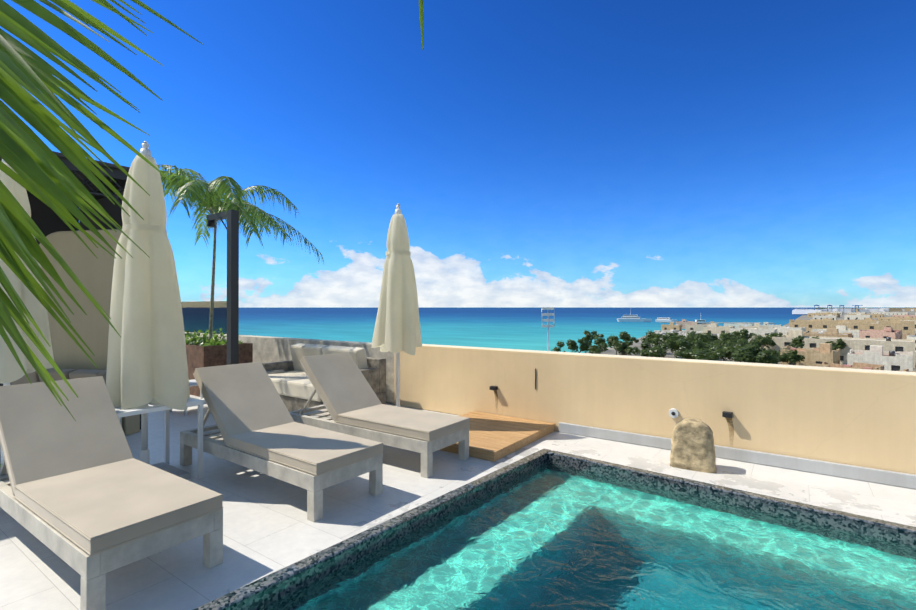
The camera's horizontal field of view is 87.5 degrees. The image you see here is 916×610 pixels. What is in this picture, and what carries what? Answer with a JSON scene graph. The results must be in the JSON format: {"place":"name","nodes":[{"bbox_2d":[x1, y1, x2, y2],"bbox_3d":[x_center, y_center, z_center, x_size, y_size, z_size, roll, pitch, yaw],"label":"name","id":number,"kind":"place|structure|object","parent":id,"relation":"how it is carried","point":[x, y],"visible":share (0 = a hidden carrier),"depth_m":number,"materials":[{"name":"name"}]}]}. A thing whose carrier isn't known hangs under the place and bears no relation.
{"place":"outdoors","nodes":[
{"label":"outdoors","id":0,"kind":"place"},
{"bbox_2d":[0,395,915,609],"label":"terrace floor","id":1,"kind":"structure","parent":0,"point":[269,528],"depth_m":3.88,"materials":[{"name":"white tile"}]},
{"bbox_2d":[0,159,53,467],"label":"parasol","id":2,"kind":"object","parent":1,"relation":"on","point":[11,370],"visible":0.27,"depth_m":4.57,"materials":[{"name":"fabric"}]},
{"bbox_2d":[0,368,121,455],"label":"daybed","id":3,"kind":"object","parent":1,"relation":"on","point":[34,377],"visible":0.12,"depth_m":5.82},
{"bbox_2d":[0,151,140,429],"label":"canopy","id":4,"kind":"object","parent":1,"relation":"on","point":[46,219],"visible":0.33,"depth_m":7.10,"materials":[{"name":"black fabric"}]},
{"bbox_2d":[39,229,139,435],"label":"wall","id":5,"kind":"structure","parent":1,"relation":"on","point":[92,272],"depth_m":6.16,"materials":[{"name":"beige paint"}]},
{"bbox_2d":[0,376,222,609],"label":"sun lounger","id":6,"kind":"object","parent":1,"relation":"on","point":[89,498],"visible":1,"depth_m":3.12,"materials":[{"name":"beige fabric"}]},
{"bbox_2d":[106,141,202,479],"bbox_3d":[-2.895,0.056,4.457,0.786,3.180,0.732,0,0,35],"label":"parasol","id":7,"kind":"object","parent":1,"relation":"on","point":[146,360],"visible":0.88,"depth_m":4.32,"materials":[{"name":"fabric"}]},
{"bbox_2d":[170,379,206,415],"bbox_3d":[-4.142,1.431,7.501,0.500,0.460,0.500,0,0,35],"label":"side table","id":8,"kind":"object","parent":1,"relation":"on","point":[192,382],"visible":0.25,"depth_m":7.41,"materials":[{"name":"white metal"}]},
{"bbox_2d":[0,0,423,466],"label":"palm tree","id":9,"kind":"object","parent":1,"relation":"on","point":[43,173],"visible":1,"depth_m":2.10,"materials":[{"name":"green plant"}]},
{"bbox_2d":[186,342,252,397],"bbox_3d":[-4.957,1.211,9.462,1.600,0.920,0.950,0,0,35],"label":"planter box","id":10,"kind":"object","parent":1,"relation":"on","point":[198,356],"visible":0.23,"depth_m":8.85,"materials":[{"name":"brown"}]},
{"bbox_2d":[184,328,242,345],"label":"planter plants","id":11,"kind":"object","parent":10,"relation":"in","point":[203,340],"visible":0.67,"depth_m":9.29,"materials":[{"name":"green plant"}]},
{"bbox_2d":[157,164,324,345],"bbox_3d":[-4.793,-1.012,9.371,3.824,3.650,3.424,0,0,35],"label":"palm tree","id":12,"kind":"object","parent":10,"relation":"in","point":[204,196],"visible":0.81,"depth_m":8.90,"materials":[{"name":"green plant"}]},
{"bbox_2d":[207,209,238,364],"bbox_3d":[-3.956,0.054,8.051,0.927,3.220,0.320,0,0,35],"label":"post","id":13,"kind":"object","parent":1,"relation":"on","point":[231,216],"visible":0.83,"depth_m":7.84,"materials":[{"name":"grey metal"}]},
{"bbox_2d":[180,362,382,521],"bbox_3d":[-1.756,1.137,4.559,2.239,1.020,0.720,0,0,37],"label":"sun lounger","id":14,"kind":"object","parent":1,"relation":"on","point":[256,427],"visible":1,"depth_m":4.38,"materials":[{"name":"beige fabric"}]},
{"bbox_2d":[262,357,385,411],"bbox_3d":[-2.349,1.263,7.865,2.100,0.800,1.170,0,0,35],"label":"sofa frame","id":15,"kind":"object","parent":1,"relation":"on","point":[374,373],"visible":0.23,"depth_m":7.61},
{"bbox_2d":[266,343,367,401],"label":"sofa cushions","id":16,"kind":"object","parent":15,"relation":"on","point":[296,383],"visible":0.5,"depth_m":7.62,"materials":[{"name":"white fabric"}]},
{"bbox_2d":[289,352,469,477],"bbox_3d":[-0.987,1.129,5.468,2.239,1.045,0.720,0,0,35],"label":"sun lounger","id":17,"kind":"object","parent":1,"relation":"on","point":[353,405],"visible":0.94,"depth_m":5.29,"materials":[{"name":"beige fabric"}]},
{"bbox_2d":[371,203,421,406],"bbox_3d":[-0.817,0.146,6.440,0.596,3.020,0.704,0,0,12],"label":"parasol","id":18,"kind":"object","parent":1,"relation":"on","point":[397,329],"visible":1,"depth_m":6.24,"materials":[{"name":"fabric"}]},
{"bbox_2d":[440,411,554,461],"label":"wooden platform","id":19,"kind":"structure","parent":1,"relation":"on","point":[494,437],"depth_m":5.76,"materials":[{"name":"brown wood"}]},
{"bbox_2d":[193,449,915,609],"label":"pool edge","id":20,"kind":"object","parent":1,"relation":"in","point":[258,594],"visible":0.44,"depth_m":3.75,"materials":[{"name":"tile"}]},
{"bbox_2d":[259,462,915,609],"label":"pool water","id":21,"kind":"structure","parent":20,"relation":"in","point":[548,536],"depth_m":3.26,"materials":[{"name":"teal liquid"}]},
{"bbox_2d":[670,418,716,472],"bbox_3d":[2.387,1.411,4.860,0.429,0.474,0.226,0,0,31],"label":"boulder","id":22,"kind":"object","parent":1,"relation":"on","point":[693,446],"visible":1,"depth_m":4.77,"materials":[{"name":"stone"}]},
{"bbox_2d":[0,0,915,307],"label":"sky","id":23,"kind":"structure","parent":0,"point":[531,153],"materials":[{"name":"blue"}]},
{"bbox_2d":[239,308,813,352],"bbox_3d":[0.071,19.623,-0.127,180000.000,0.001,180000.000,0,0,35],"label":"sea","id":24,"kind":"structure","parent":0,"point":[515,328],"depth_m":622.56,"materials":[{"name":"liquid"}]},
{"bbox_2d":[617,314,677,321],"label":"white ships","id":25,"kind":"object","parent":24,"relation":"on","point":[630,318],"visible":0.94,"depth_m":652.07,"materials":[{"name":"white"}]},
{"bbox_2d":[695,320,707,324],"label":"moored boat","id":26,"kind":"object","parent":24,"relation":"on","point":[699,322],"visible":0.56,"depth_m":443.13,"materials":[{"name":"white"}]},
{"bbox_2d":[660,322,774,323],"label":"breakwater","id":27,"kind":"object","parent":24,"relation":"in","point":[727,322],"visible":0.33,"depth_m":587.66,"materials":[{"name":"beige stone"}]},
{"bbox_2d":[185,332,915,489],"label":"parapet wall","id":28,"kind":"structure","parent":0,"point":[854,424],"depth_m":5.38,"materials":[{"name":"paint"}]},
{"bbox_2d":[181,301,226,334],"bbox_3d":[-6.322,0.288,11.826,3.040,0.810,0.055,0,0,35],"label":"glass balustrade","id":29,"kind":"object","parent":28,"relation":"on","point":[196,316],"visible":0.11,"depth_m":11.81,"materials":[{"name":"clear glass"}]},
{"bbox_2d":[490,368,732,417],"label":"parapet wall lights","id":30,"kind":"object","parent":28,"relation":"attached to","point":[673,412],"visible":0.96,"depth_m":5.42},
{"bbox_2d":[493,390,733,438],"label":"parapet wall rust streaks","id":31,"kind":"object","parent":28,"relation":"attached to","point":[727,419],"visible":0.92,"depth_m":5.13,"materials":[{"name":"brown paint"}]},
{"bbox_2d":[587,311,915,370],"bbox_3d":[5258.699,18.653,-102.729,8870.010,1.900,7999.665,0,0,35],"label":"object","id":32,"kind":"structure","parent":0,"point":[612,351],"depth_m":223.08,"materials":[{"name":"beige"}]},
{"bbox_2d":[542,307,553,350],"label":"floodlight mast","id":33,"kind":"object","parent":32,"relation":"on","point":[547,314],"visible":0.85,"depth_m":93.22,"materials":[{"name":"silver metal"}]},
{"bbox_2d":[551,340,564,351],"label":"tree","id":34,"kind":"object","parent":32,"relation":"on","point":[560,344],"visible":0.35,"depth_m":132.57,"materials":[{"name":"green plant"}]},
{"bbox_2d":[566,338,589,352],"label":"tree","id":35,"kind":"object","parent":32,"relation":"on","point":[572,345],"visible":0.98,"depth_m":150.41,"materials":[{"name":"green plant"}]},
{"bbox_2d":[583,330,598,338],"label":"tree","id":36,"kind":"object","parent":32,"relation":"on","point":[593,333],"visible":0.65,"depth_m":201.42,"materials":[{"name":"green plant"}]},
{"bbox_2d":[582,332,605,345],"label":"tree","id":37,"kind":"object","parent":32,"relation":"on","point":[598,341],"visible":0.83,"depth_m":166.19,"materials":[{"name":"green plant"}]},
{"bbox_2d":[588,342,608,353],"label":"tree","id":38,"kind":"object","parent":32,"relation":"on","point":[594,349],"visible":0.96,"depth_m":147.17,"materials":[{"name":"green plant"}]},
{"bbox_2d":[606,335,632,354],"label":"tree","id":39,"kind":"object","parent":32,"relation":"on","point":[610,339],"visible":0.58,"depth_m":166.87,"materials":[{"name":"green plant"}]},
{"bbox_2d":[612,340,633,354],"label":"tree","id":40,"kind":"object","parent":32,"relation":"on","point":[622,347],"visible":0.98,"depth_m":149.09,"materials":[{"name":"green plant"}]},
{"bbox_2d":[618,331,638,342],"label":"tree","id":41,"kind":"object","parent":32,"relation":"on","point":[624,336],"visible":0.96,"depth_m":187.31,"materials":[{"name":"green plant"}]},
{"bbox_2d":[632,341,651,355],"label":"tree","id":42,"kind":"object","parent":32,"relation":"on","point":[644,345],"visible":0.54,"depth_m":156.60,"materials":[{"name":"green plant"}]},
{"bbox_2d":[640,347,662,356],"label":"tree","id":43,"kind":"object","parent":32,"relation":"on","point":[653,352],"visible":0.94,"depth_m":144.35,"materials":[{"name":"green plant"}]},
{"bbox_2d":[640,330,662,343],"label":"tree","id":44,"kind":"object","parent":32,"relation":"on","point":[650,335],"visible":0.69,"depth_m":187.94,"materials":[{"name":"green plant"}]},
{"bbox_2d":[654,343,668,357],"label":"tree","id":45,"kind":"object","parent":32,"relation":"on","point":[663,348],"visible":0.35,"depth_m":152.59,"materials":[{"name":"green plant"}]},
{"bbox_2d":[650,334,679,357],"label":"tree","id":46,"kind":"object","parent":32,"relation":"on","point":[656,341],"visible":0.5,"depth_m":167.89,"materials":[{"name":"green plant"}]},
{"bbox_2d":[661,322,681,330],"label":"shore house","id":47,"kind":"structure","parent":32,"relation":"on","point":[671,326],"depth_m":366.40,"materials":[{"name":"stone"}]},
{"bbox_2d":[665,338,682,358],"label":"tree","id":48,"kind":"object","parent":32,"relation":"on","point":[671,344],"visible":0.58,"depth_m":159.72,"materials":[{"name":"green plant"}]},
{"bbox_2d":[666,331,684,352],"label":"tree","id":49,"kind":"object","parent":32,"relation":"on","point":[681,335],"visible":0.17,"depth_m":190.20,"materials":[{"name":"green plant"}]},
{"bbox_2d":[676,337,694,351],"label":"tree","id":50,"kind":"object","parent":32,"relation":"on","point":[684,344],"visible":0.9,"depth_m":153.31,"materials":[{"name":"green plant"}]},
{"bbox_2d":[676,319,696,328],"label":"quay house","id":51,"kind":"structure","parent":32,"relation":"on","point":[683,322],"depth_m":406.21,"materials":[{"name":"grey"}]},
{"bbox_2d":[654,330,719,338],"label":"shore rock","id":52,"kind":"object","parent":32,"relation":"on","point":[683,332],"visible":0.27,"depth_m":332.86,"materials":[{"name":"beige stone"}]},
{"bbox_2d":[683,329,696,338],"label":"tree","id":53,"kind":"object","parent":32,"relation":"on","point":[690,333],"visible":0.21,"depth_m":181.98,"materials":[{"name":"green plant"}]},
{"bbox_2d":[673,347,709,358],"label":"tree","id":54,"kind":"object","parent":32,"relation":"on","point":[688,354],"visible":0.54,"depth_m":141.55,"materials":[{"name":"green plant"}]},
{"bbox_2d":[684,332,711,347],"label":"tree","id":55,"kind":"object","parent":32,"relation":"on","point":[701,336],"visible":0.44,"depth_m":164.95,"materials":[{"name":"green plant"}]},
{"bbox_2d":[685,322,710,331],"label":"shore house","id":56,"kind":"structure","parent":32,"relation":"on","point":[694,326],"depth_m":361.27,"materials":[{"name":"paint"}]},
{"bbox_2d":[690,339,720,351],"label":"tree","id":57,"kind":"object","parent":32,"relation":"on","point":[699,344],"visible":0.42,"depth_m":146.88,"materials":[{"name":"green plant"}]},
{"bbox_2d":[695,354,719,360],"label":"tree","id":58,"kind":"object","parent":32,"relation":"on","point":[712,357],"visible":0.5,"depth_m":131.19,"materials":[{"name":"green plant"}]},
{"bbox_2d":[692,348,726,358],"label":"tree","id":59,"kind":"object","parent":32,"relation":"on","point":[721,354],"visible":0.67,"depth_m":134.09,"materials":[{"name":"green plant"}]},
{"bbox_2d":[706,331,726,343],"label":"tree","id":60,"kind":"object","parent":32,"relation":"on","point":[714,339],"visible":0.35,"depth_m":175.74,"materials":[{"name":"green plant"}]},
{"bbox_2d":[703,323,732,334],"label":"building","id":61,"kind":"structure","parent":32,"relation":"on","point":[713,328],"depth_m":306.04,"materials":[{"name":"grey paint"}]},
{"bbox_2d":[707,340,733,347],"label":"tree","id":62,"kind":"object","parent":32,"relation":"on","point":[722,343],"visible":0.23,"depth_m":154.38,"materials":[{"name":"green plant"}]},
{"bbox_2d":[708,343,737,360],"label":"tree","id":63,"kind":"object","parent":32,"relation":"on","point":[729,351],"visible":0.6,"depth_m":135.26,"materials":[{"name":"green plant"}]},
{"bbox_2d":[717,333,740,358],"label":"tree","id":64,"kind":"object","parent":32,"relation":"on","point":[727,339],"visible":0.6,"depth_m":167.54,"materials":[{"name":"green plant"}]},
{"bbox_2d":[719,330,747,341],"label":"tree","id":65,"kind":"object","parent":32,"relation":"on","point":[736,333],"visible":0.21,"depth_m":183.24,"materials":[{"name":"green plant"}]},
{"bbox_2d":[724,323,752,327],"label":"quay house","id":66,"kind":"structure","parent":32,"relation":"on","point":[736,325],"depth_m":384.03,"materials":[{"name":"grey"}]},
{"bbox_2d":[732,347,753,362],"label":"tree","id":67,"kind":"object","parent":32,"relation":"on","point":[741,355],"visible":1,"depth_m":127.00,"materials":[{"name":"green plant"}]},
{"bbox_2d":[738,328,755,340],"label":"tree","id":68,"kind":"object","parent":32,"relation":"on","point":[743,332],"visible":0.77,"depth_m":181.45,"materials":[{"name":"green plant"}]},
{"bbox_2d":[735,338,761,346],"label":"tree","id":69,"kind":"object","parent":32,"relation":"on","point":[740,342],"visible":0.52,"depth_m":155.94,"materials":[{"name":"green plant"}]},
{"bbox_2d":[730,327,776,341],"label":"town building","id":70,"kind":"structure","parent":32,"relation":"on","point":[760,331],"depth_m":229.65,"materials":[{"name":"grey paint"}]},
{"bbox_2d":[739,323,767,328],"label":"building","id":71,"kind":"structure","parent":32,"relation":"on","point":[756,325],"depth_m":290.13,"materials":[{"name":"grey"}]},
{"bbox_2d":[749,353,760,362],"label":"tree","id":72,"kind":"object","parent":32,"relation":"on","point":[754,359],"visible":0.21,"depth_m":129.60,"materials":[{"name":"green plant"}]},
{"bbox_2d":[741,344,770,354],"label":"tree","id":73,"kind":"object","parent":32,"relation":"on","point":[752,348],"visible":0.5,"depth_m":132.57,"materials":[{"name":"green plant"}]},
{"bbox_2d":[752,334,776,347],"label":"tree","id":74,"kind":"object","parent":32,"relation":"on","point":[767,340],"visible":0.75,"depth_m":165.52,"materials":[{"name":"green plant"}]},
{"bbox_2d":[755,349,778,363],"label":"tree","id":75,"kind":"object","parent":32,"relation":"on","point":[766,357],"visible":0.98,"depth_m":123.82,"materials":[{"name":"green plant"}]},
{"bbox_2d":[760,322,780,328],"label":"quay house","id":76,"kind":"structure","parent":32,"relation":"on","point":[769,325],"depth_m":376.37,"materials":[{"name":"grey"}]},
{"bbox_2d":[767,332,785,336],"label":"tree","id":77,"kind":"object","parent":32,"relation":"on","point":[772,334],"visible":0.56,"depth_m":172.76,"materials":[{"name":"green plant"}]},
{"bbox_2d":[776,350,804,364],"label":"tree","id":78,"kind":"object","parent":32,"relation":"on","point":[791,356],"visible":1,"depth_m":127.73,"materials":[{"name":"green plant"}]},
{"bbox_2d":[790,335,804,347],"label":"tree","id":79,"kind":"object","parent":32,"relation":"on","point":[797,342],"visible":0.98,"depth_m":157.41,"materials":[{"name":"green plant"}]},
{"bbox_2d":[780,343,839,365],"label":"old house","id":80,"kind":"structure","parent":32,"relation":"on","point":[825,352],"depth_m":130.19,"materials":[{"name":"paint"}]},
{"bbox_2d":[753,330,914,367],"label":"long white building","id":81,"kind":"structure","parent":32,"relation":"on","point":[888,344],"depth_m":155.28,"materials":[{"name":"grey paint"}]},
{"bbox_2d":[826,338,845,349],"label":"tree","id":82,"kind":"object","parent":32,"relation":"on","point":[840,343],"visible":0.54,"depth_m":153.90,"materials":[{"name":"green plant"}]},
{"bbox_2d":[792,305,915,313],"bbox_3d":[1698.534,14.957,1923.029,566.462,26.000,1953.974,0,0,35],"label":"harbor port","id":83,"kind":"object","parent":32,"relation":"on","point":[814,310],"visible":0.9,"depth_m":1697.64,"materials":[{"name":"white"}]},
{"bbox_2d":[774,326,805,334],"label":"town building","id":84,"kind":"structure","parent":0,"point":[782,330],"depth_m":258.12,"materials":[{"name":"grey paint"}]},
{"bbox_2d":[787,328,851,336],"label":"town building","id":85,"kind":"structure","parent":0,"point":[831,332],"depth_m":221.90,"materials":[{"name":"paint"}]},
{"bbox_2d":[808,312,839,317],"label":"building","id":86,"kind":"structure","parent":0,"point":[824,314],"depth_m":866.65,"materials":[{"name":"stone"}]},
{"bbox_2d":[813,314,836,319],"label":"town building","id":87,"kind":"structure","parent":0,"point":[833,317],"depth_m":634.12,"materials":[{"name":"grey"}]},
{"bbox_2d":[816,311,842,314],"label":"building","id":88,"kind":"structure","parent":0,"point":[841,313],"depth_m":1193.56,"materials":[{"name":"grey paint"}]},
{"bbox_2d":[811,325,858,337],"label":"town building","id":89,"kind":"structure","parent":0,"point":[843,329],"depth_m":250.36,"materials":[{"name":"grey paint"}]},
{"bbox_2d":[814,362,883,369],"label":"building","id":90,"kind":"structure","parent":0,"point":[855,365],"depth_m":110.17,"materials":[{"name":"stone"}]},
{"bbox_2d":[789,318,914,334],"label":"buildings","id":91,"kind":"structure","parent":0,"point":[906,327],"depth_m":288.22,"materials":[{"name":"stone"}]},
{"bbox_2d":[847,312,866,313],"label":"building","id":92,"kind":"structure","parent":0,"point":[856,313],"depth_m":1171.90,"materials":[{"name":"grey paint"}]},
{"bbox_2d":[844,313,871,319],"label":"town building","id":93,"kind":"structure","parent":0,"point":[854,317],"depth_m":608.86,"materials":[{"name":"grey"}]},
{"bbox_2d":[847,314,883,317],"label":"building","id":94,"kind":"structure","parent":0,"point":[877,315],"depth_m":814.63,"materials":[{"name":"paint"}]},
{"bbox_2d":[847,318,885,321],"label":"town building","id":95,"kind":"structure","parent":0,"point":[870,319],"depth_m":400.19,"materials":[{"name":"stone"}]},
{"bbox_2d":[847,345,912,370],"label":"old house","id":96,"kind":"structure","parent":0,"point":[892,360],"depth_m":123.57,"materials":[{"name":"concrete"}]},
{"bbox_2d":[859,327,901,338],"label":"town building","id":97,"kind":"structure","parent":0,"point":[886,332],"depth_m":209.26,"materials":[{"name":"paint"}]},
{"bbox_2d":[871,312,908,314],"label":"building","id":98,"kind":"structure","parent":0,"point":[894,313],"depth_m":1122.61,"materials":[{"name":"grey paint"}]},
{"bbox_2d":[878,316,915,320],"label":"town building","id":99,"kind":"structure","parent":0,"point":[895,318],"depth_m":585.97,"materials":[{"name":"stone"}]},
{"bbox_2d":[892,314,915,317],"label":"building","id":100,"kind":"structure","parent":0,"point":[905,315],"depth_m":798.91,"materials":[{"name":"concrete"}]},
{"bbox_2d":[902,334,915,338],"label":"town building","id":101,"kind":"structure","parent":0,"point":[904,336],"depth_m":230.33,"materials":[{"name":"stone"}]},
{"bbox_2d":[907,335,915,351],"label":"town building","id":102,"kind":"structure","parent":0,"point":[911,337],"depth_m":196.09,"materials":[{"name":"grey paint"}]}
]}

